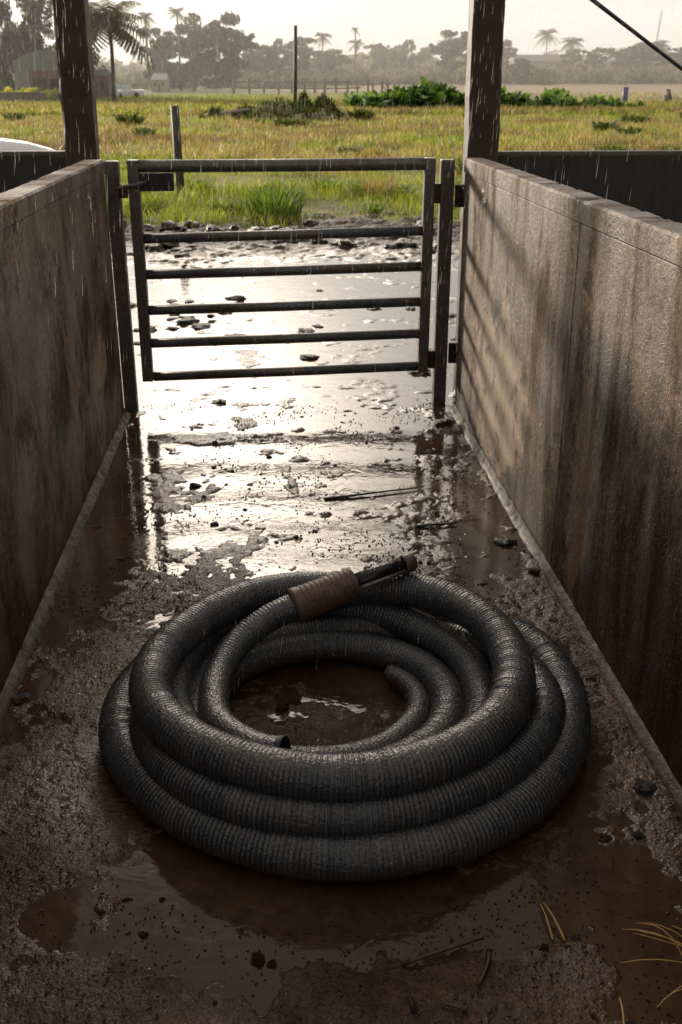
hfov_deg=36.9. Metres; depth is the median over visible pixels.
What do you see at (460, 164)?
bushy weed
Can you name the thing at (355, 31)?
palm tree
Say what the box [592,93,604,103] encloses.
crop plant
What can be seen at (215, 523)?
mud clod
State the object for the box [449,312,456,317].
mud clod
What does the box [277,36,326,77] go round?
broad tree
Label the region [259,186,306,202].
leafy weed
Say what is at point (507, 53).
broad tree
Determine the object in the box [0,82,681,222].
field
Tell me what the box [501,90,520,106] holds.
crop plant
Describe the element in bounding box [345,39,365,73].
palm tree
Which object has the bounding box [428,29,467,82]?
broad tree
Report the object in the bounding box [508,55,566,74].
farm house
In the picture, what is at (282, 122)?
bushy weed
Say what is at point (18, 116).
bushy weed
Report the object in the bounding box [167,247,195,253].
mud clod
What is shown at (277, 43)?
slim tree
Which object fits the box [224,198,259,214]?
leafy weed
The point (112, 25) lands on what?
palm tree
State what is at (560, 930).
straw stalk
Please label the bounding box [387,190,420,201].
leafy weed
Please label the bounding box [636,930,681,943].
straw stalk
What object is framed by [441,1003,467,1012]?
twig
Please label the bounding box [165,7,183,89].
palm tree
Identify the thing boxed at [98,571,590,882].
coiled hose
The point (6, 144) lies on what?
parked car
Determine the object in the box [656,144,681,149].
bright weed
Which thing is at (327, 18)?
sky
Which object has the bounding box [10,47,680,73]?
wood
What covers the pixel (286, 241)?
mud clod
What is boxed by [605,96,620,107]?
crop plant
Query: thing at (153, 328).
mud clod
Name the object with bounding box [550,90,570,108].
crop plant
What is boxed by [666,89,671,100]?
stump post
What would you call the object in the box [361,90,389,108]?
crop plant
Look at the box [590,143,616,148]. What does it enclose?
bright weed
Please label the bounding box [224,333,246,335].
mud clod
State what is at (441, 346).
gate post
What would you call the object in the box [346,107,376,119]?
bushy weed
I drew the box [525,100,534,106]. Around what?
crop plant
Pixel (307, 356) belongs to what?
mud clod
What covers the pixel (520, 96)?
crop plant
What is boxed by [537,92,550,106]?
crop plant
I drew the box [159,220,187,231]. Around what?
mud clod
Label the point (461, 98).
crop plant
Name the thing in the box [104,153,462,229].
grass
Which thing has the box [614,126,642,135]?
bushy weed
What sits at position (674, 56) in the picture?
broad tree
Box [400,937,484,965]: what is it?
twig
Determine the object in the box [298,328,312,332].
mud clod
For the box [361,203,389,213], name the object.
leafy weed
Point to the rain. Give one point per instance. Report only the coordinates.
(332, 220)
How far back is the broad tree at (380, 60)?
215.61 m
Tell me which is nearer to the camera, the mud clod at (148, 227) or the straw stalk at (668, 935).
the straw stalk at (668, 935)
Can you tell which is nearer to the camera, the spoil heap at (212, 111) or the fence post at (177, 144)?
the fence post at (177, 144)
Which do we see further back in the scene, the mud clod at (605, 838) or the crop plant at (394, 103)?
the crop plant at (394, 103)
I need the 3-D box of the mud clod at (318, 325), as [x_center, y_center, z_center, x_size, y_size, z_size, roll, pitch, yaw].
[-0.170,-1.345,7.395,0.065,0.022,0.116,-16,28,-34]
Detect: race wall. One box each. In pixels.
[0,159,129,729]
[449,158,681,820]
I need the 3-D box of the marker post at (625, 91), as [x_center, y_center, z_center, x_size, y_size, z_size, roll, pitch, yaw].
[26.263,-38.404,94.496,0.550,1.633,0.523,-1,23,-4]
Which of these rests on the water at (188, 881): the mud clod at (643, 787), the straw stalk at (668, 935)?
the straw stalk at (668, 935)
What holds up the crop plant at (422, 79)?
on the field
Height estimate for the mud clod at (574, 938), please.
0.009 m
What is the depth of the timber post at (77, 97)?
5.06 m
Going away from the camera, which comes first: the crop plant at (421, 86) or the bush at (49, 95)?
the crop plant at (421, 86)
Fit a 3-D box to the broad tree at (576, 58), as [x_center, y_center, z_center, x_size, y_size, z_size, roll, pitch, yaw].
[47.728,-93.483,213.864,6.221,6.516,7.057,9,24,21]
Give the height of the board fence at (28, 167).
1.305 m
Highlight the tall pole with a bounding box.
[293,25,296,100]
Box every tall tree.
[0,0,24,90]
[11,0,55,88]
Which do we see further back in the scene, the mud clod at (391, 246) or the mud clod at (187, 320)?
the mud clod at (391, 246)
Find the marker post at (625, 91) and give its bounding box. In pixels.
[622,87,628,102]
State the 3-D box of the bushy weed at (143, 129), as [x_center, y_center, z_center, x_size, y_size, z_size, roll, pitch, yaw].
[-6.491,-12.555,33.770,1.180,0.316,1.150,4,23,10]
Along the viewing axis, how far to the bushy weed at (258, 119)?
44.45 m
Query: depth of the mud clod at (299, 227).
11.99 m
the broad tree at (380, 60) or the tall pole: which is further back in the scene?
the broad tree at (380, 60)
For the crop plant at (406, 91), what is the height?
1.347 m
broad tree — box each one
[9,29,54,80]
[48,0,105,68]
[137,26,190,88]
[163,22,220,90]
[182,11,256,90]
[240,42,289,85]
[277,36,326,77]
[309,48,363,75]
[358,43,408,74]
[409,46,435,64]
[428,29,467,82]
[502,39,517,67]
[504,58,536,83]
[554,48,582,78]
[573,47,614,74]
[589,42,664,71]
[608,52,624,67]
[647,47,681,70]
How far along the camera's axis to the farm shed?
104.85 m
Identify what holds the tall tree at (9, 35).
on the field
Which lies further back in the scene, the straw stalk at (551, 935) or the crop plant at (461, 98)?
the crop plant at (461, 98)
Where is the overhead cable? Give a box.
[589,0,681,70]
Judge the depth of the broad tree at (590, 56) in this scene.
208.57 m
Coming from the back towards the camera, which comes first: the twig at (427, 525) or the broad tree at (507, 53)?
the broad tree at (507, 53)
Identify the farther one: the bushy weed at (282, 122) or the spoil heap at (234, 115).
the spoil heap at (234, 115)
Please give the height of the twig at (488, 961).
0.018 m
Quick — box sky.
[0,0,681,70]
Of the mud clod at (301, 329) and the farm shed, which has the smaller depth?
the mud clod at (301, 329)
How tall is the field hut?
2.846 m
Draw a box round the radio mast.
[656,11,661,40]
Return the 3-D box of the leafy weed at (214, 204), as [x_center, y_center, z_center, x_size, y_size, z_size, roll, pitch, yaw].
[-1.541,-4.073,13.607,0.763,0.188,0.672,-20,30,-39]
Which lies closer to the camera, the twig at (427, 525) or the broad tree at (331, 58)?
the twig at (427, 525)
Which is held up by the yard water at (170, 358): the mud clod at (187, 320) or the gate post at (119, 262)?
the mud clod at (187, 320)
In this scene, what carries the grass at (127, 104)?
on the field
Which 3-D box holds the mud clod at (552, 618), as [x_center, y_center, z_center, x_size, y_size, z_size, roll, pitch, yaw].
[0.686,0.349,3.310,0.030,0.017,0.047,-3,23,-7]
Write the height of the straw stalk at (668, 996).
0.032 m
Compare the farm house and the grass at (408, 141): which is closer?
the grass at (408, 141)
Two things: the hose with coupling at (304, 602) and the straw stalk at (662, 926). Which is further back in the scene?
the hose with coupling at (304, 602)
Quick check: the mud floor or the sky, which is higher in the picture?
the sky
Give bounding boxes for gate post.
[104,160,138,410]
[432,159,463,404]
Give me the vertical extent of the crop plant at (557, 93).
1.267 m
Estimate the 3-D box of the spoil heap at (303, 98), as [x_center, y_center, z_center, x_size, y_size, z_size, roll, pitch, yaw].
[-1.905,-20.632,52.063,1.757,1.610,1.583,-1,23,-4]
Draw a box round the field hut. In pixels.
[150,73,169,92]
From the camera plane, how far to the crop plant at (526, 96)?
74.82 m
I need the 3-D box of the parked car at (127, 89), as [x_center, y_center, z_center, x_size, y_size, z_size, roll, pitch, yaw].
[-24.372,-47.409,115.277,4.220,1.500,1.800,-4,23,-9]
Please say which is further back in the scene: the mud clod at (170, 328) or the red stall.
the red stall
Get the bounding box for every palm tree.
[55,0,159,100]
[135,11,157,90]
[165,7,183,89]
[313,32,333,69]
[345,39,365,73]
[350,27,358,75]
[532,28,559,54]
[559,37,583,73]
[651,40,671,67]
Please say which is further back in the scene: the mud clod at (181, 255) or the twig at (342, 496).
the mud clod at (181, 255)
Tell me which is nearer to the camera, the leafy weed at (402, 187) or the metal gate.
the metal gate
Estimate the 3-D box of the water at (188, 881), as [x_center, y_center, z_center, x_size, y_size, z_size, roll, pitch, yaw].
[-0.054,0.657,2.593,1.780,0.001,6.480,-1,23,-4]
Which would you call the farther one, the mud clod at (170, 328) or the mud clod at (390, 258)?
the mud clod at (390, 258)
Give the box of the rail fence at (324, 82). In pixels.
[232,77,360,93]
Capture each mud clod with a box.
[5,764,11,769]
[12,692,30,704]
[97,908,105,913]
[121,898,130,902]
[138,326,156,331]
[138,931,148,937]
[143,224,155,231]
[146,243,164,252]
[158,243,179,248]
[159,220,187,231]
[161,230,179,232]
[165,326,178,329]
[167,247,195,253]
[174,252,190,257]
[175,317,199,323]
[179,219,200,227]
[189,482,201,487]
[192,323,211,328]
[205,226,219,231]
[210,521,218,525]
[211,398,225,404]
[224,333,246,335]
[225,295,246,300]
[229,225,239,229]
[247,226,271,230]
[251,952,265,966]
[266,959,276,968]
[270,225,282,229]
[273,240,299,243]
[275,687,301,711]
[285,225,304,229]
[297,328,314,332]
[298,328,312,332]
[299,354,319,359]
[303,219,318,226]
[310,239,329,243]
[312,324,323,327]
[334,239,357,247]
[383,243,396,248]
[384,256,396,259]
[392,238,418,247]
[408,369,431,375]
[409,1004,418,1013]
[434,419,455,426]
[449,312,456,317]
[493,536,517,545]
[527,567,540,574]
[539,943,548,950]
[549,615,557,621]
[571,934,580,940]
[585,674,595,680]
[590,1013,597,1018]
[598,833,611,842]
[625,1020,637,1023]
[631,830,645,840]
[632,777,659,795]
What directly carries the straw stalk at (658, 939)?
on the mud floor
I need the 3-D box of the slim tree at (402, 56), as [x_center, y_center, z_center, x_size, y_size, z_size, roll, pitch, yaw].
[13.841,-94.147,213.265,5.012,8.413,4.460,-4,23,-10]
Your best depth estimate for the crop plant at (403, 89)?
71.14 m
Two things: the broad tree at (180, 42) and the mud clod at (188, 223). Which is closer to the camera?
the mud clod at (188, 223)
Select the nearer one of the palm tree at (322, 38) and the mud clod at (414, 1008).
the mud clod at (414, 1008)
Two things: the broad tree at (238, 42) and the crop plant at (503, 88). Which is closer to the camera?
the crop plant at (503, 88)
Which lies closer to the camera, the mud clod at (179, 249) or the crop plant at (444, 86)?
the mud clod at (179, 249)
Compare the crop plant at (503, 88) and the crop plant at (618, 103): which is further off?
the crop plant at (503, 88)
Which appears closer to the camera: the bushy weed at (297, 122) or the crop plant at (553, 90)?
the bushy weed at (297, 122)
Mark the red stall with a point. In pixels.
(102, 79)
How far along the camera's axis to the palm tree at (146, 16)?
165.10 m
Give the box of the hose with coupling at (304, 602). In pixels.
[198,553,417,748]
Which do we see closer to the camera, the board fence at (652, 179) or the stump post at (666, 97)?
the board fence at (652, 179)
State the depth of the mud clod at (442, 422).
5.18 m
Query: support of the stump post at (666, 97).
on the field
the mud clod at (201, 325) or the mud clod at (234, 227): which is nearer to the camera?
the mud clod at (201, 325)
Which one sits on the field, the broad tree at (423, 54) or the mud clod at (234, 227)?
the broad tree at (423, 54)
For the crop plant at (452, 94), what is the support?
on the field
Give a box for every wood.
[1,64,681,88]
[9,59,672,83]
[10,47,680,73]
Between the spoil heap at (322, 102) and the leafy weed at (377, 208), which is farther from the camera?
the spoil heap at (322, 102)
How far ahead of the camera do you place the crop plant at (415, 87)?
71.16 m
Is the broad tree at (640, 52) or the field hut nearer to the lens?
the field hut
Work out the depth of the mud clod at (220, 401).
5.59 m
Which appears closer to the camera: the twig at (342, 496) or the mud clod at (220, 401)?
the twig at (342, 496)
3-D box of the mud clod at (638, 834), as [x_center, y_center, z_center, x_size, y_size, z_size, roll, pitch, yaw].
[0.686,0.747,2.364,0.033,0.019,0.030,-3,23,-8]
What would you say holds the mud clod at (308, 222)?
on the mud yard at (218, 253)
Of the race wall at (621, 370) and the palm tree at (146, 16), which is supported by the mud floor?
the race wall at (621, 370)
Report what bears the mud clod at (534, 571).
on the mud floor
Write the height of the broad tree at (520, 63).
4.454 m
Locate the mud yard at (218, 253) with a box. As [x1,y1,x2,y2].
[108,210,459,402]
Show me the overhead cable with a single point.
(635, 32)
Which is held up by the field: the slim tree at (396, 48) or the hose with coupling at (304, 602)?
the slim tree at (396, 48)
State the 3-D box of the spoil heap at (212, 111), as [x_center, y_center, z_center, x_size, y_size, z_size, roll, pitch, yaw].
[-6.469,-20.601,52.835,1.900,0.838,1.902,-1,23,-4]
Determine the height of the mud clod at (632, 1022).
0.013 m
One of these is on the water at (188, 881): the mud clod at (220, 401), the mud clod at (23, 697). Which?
the mud clod at (23, 697)
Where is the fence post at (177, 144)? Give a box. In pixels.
[170,105,184,193]
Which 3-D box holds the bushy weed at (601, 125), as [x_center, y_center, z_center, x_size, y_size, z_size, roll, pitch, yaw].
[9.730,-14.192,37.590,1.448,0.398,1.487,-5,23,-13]
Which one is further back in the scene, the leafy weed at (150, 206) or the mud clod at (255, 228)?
the leafy weed at (150, 206)
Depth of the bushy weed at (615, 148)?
22.54 m
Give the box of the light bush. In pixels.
[529,68,557,84]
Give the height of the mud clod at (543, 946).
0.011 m
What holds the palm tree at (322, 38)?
on the field
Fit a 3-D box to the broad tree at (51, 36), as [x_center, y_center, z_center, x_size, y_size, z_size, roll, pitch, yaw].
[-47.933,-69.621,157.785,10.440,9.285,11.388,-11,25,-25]
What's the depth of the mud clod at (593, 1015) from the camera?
1.90 m
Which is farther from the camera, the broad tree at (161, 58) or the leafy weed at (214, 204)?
the broad tree at (161, 58)
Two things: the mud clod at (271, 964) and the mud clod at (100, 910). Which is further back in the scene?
the mud clod at (100, 910)
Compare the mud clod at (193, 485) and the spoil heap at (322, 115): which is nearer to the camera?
the mud clod at (193, 485)
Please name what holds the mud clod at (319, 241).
on the mud yard at (218, 253)
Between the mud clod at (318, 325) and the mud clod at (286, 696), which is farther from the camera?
the mud clod at (318, 325)
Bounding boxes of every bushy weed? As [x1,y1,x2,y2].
[3,112,27,120]
[111,112,146,125]
[132,127,157,136]
[249,118,264,123]
[271,118,293,126]
[291,119,311,126]
[338,146,363,154]
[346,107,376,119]
[455,157,462,175]
[589,120,623,131]
[594,145,645,149]
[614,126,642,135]
[617,114,646,123]
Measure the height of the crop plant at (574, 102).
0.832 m
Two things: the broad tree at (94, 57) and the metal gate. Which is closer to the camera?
the metal gate
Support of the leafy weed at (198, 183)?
on the field
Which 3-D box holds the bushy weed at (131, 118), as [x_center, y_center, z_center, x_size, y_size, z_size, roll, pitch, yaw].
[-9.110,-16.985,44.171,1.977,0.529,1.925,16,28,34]
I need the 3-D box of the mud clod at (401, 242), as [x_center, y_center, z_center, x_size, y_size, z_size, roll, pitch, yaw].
[0.670,-2.865,10.961,0.342,0.138,0.296,6,23,13]
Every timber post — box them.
[52,0,99,166]
[453,0,504,386]
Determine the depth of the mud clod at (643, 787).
2.51 m
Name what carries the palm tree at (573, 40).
on the field
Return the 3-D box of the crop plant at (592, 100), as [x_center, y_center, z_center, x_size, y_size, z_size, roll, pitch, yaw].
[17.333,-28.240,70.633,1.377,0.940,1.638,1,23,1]
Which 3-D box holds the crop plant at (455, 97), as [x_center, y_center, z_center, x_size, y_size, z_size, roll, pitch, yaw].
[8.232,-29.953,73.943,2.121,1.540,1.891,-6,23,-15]
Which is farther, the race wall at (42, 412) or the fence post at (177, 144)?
the fence post at (177, 144)
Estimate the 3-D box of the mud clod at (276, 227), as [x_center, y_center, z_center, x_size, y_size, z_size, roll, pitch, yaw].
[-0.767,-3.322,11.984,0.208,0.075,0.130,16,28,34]
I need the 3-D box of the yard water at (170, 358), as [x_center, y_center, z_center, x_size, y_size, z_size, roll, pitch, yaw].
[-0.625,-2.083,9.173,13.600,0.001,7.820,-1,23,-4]
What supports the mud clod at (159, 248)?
on the yard water at (170, 358)
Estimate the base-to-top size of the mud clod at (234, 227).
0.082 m
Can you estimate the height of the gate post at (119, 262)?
1.312 m
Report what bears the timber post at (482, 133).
on the mud yard at (218, 253)
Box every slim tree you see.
[267,38,284,71]
[387,44,402,66]
[394,39,415,70]
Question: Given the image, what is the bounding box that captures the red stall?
[94,69,110,98]
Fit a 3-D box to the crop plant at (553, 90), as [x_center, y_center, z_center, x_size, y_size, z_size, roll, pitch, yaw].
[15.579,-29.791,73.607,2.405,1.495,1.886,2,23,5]
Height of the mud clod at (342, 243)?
0.143 m
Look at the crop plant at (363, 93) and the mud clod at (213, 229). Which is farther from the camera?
the crop plant at (363, 93)
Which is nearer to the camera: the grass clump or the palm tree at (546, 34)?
the grass clump
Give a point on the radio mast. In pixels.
(658, 27)
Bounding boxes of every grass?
[0,90,681,115]
[0,108,681,169]
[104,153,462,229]
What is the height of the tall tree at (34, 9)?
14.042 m
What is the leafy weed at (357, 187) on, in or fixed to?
on the field
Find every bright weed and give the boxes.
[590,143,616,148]
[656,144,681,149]
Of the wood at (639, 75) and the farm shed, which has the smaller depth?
the farm shed
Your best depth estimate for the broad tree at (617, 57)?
220.03 m
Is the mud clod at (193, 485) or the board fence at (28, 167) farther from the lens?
the board fence at (28, 167)
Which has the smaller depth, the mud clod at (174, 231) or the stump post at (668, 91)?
the mud clod at (174, 231)
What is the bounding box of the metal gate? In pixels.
[117,157,440,381]
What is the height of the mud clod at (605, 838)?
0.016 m
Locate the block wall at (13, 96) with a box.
[0,92,45,101]
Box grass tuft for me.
[358,171,399,198]
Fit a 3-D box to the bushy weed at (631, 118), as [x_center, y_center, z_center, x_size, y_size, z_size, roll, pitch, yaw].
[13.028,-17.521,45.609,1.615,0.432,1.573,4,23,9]
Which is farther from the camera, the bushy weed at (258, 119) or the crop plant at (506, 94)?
the crop plant at (506, 94)
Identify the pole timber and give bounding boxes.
[220,108,256,114]
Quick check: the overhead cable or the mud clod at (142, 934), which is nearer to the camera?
the mud clod at (142, 934)
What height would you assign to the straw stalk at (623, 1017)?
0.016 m
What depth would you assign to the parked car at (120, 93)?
112.35 m
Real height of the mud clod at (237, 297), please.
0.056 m
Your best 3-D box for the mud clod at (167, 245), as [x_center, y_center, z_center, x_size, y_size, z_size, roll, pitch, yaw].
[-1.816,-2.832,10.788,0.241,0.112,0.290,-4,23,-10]
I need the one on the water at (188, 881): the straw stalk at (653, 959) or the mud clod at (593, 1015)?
the straw stalk at (653, 959)
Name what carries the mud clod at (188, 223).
on the mud yard at (218, 253)
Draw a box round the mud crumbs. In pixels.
[0,399,681,1023]
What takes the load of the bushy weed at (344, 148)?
on the field
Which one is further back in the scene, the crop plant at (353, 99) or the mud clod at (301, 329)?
the crop plant at (353, 99)
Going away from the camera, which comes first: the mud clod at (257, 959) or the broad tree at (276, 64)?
the mud clod at (257, 959)
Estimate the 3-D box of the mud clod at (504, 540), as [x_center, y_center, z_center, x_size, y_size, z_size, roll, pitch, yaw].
[0.631,0.110,3.896,0.090,0.035,0.075,-12,25,-27]
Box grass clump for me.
[236,182,311,221]
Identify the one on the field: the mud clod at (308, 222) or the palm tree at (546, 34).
the palm tree at (546, 34)
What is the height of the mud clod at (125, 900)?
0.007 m
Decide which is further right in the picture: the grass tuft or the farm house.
the farm house
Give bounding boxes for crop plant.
[342,91,363,108]
[351,91,365,97]
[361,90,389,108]
[382,83,411,107]
[384,89,403,108]
[399,85,416,106]
[400,89,420,106]
[407,80,426,106]
[411,83,437,106]
[414,81,445,107]
[418,76,458,105]
[426,83,446,102]
[443,86,456,105]
[443,88,458,103]
[445,86,464,105]
[453,91,464,105]
[500,85,506,104]
[501,89,511,105]
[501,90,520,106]
[513,93,525,107]
[518,92,532,105]
[522,98,536,106]
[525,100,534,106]
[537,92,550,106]
[541,87,570,98]
[544,90,563,106]
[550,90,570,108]
[570,98,576,105]
[582,98,593,108]
[587,96,600,107]
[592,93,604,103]
[596,98,606,106]
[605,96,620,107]
[613,99,624,106]
[633,101,643,108]
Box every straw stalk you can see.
[540,903,553,939]
[542,902,565,940]
[619,997,624,1023]
[621,959,681,962]
[622,929,681,945]
[634,933,681,946]
[636,923,681,936]
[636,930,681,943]
[646,924,681,955]
[656,989,681,1007]
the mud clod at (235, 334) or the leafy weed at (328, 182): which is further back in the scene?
the leafy weed at (328, 182)
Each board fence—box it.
[0,151,65,192]
[497,150,681,222]
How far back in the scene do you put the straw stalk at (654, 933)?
2.02 m
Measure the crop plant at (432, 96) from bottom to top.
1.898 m
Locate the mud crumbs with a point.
(306, 743)
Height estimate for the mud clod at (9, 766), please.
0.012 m
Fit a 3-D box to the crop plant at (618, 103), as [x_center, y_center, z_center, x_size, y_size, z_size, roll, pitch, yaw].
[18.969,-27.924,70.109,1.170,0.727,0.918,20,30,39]
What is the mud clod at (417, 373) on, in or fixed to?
on the yard water at (170, 358)
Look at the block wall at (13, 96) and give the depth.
98.36 m
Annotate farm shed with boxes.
[13,50,59,99]
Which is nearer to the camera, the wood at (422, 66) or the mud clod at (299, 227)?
the mud clod at (299, 227)
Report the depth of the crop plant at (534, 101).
72.77 m
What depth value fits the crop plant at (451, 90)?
73.58 m
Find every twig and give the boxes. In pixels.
[325,487,418,499]
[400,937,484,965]
[415,522,457,527]
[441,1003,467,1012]
[476,948,491,986]
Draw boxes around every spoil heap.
[198,106,225,118]
[222,103,256,119]
[236,97,309,120]
[270,107,357,122]
[294,91,313,107]
[309,93,344,116]
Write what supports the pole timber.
on the spoil heap at (234, 115)
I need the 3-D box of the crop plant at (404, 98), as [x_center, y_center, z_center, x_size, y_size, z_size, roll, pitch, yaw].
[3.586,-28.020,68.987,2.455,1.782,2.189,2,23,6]
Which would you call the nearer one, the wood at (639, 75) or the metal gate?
the metal gate
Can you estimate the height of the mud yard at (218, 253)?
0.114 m
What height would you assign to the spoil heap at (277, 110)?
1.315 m
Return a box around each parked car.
[0,138,55,150]
[116,84,143,96]
[116,87,123,97]
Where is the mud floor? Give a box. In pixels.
[0,399,681,1023]
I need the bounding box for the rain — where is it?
[0,0,679,732]
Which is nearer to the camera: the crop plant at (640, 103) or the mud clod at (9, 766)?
the mud clod at (9, 766)
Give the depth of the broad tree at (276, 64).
185.66 m
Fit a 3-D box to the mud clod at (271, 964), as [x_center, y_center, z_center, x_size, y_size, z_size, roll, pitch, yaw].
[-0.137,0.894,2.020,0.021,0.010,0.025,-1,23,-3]
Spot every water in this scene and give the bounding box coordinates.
[0,401,681,1023]
[112,254,458,406]
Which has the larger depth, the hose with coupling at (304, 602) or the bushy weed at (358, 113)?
the bushy weed at (358, 113)
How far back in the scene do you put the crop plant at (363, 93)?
68.04 m
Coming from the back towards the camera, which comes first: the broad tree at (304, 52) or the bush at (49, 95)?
the broad tree at (304, 52)
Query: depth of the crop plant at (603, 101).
71.27 m
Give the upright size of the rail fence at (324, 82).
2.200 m
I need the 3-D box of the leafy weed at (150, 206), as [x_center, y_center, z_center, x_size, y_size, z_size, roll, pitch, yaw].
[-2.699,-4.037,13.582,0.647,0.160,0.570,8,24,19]
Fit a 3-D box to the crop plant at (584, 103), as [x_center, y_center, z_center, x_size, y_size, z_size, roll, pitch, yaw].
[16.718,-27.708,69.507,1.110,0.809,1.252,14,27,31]
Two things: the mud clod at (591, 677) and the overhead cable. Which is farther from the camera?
the overhead cable
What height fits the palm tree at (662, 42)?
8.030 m
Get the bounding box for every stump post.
[663,95,668,101]
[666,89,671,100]
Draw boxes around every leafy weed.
[125,201,156,214]
[174,180,211,194]
[201,197,244,213]
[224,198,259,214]
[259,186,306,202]
[307,177,347,191]
[346,180,387,196]
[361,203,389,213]
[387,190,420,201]
[393,184,418,193]

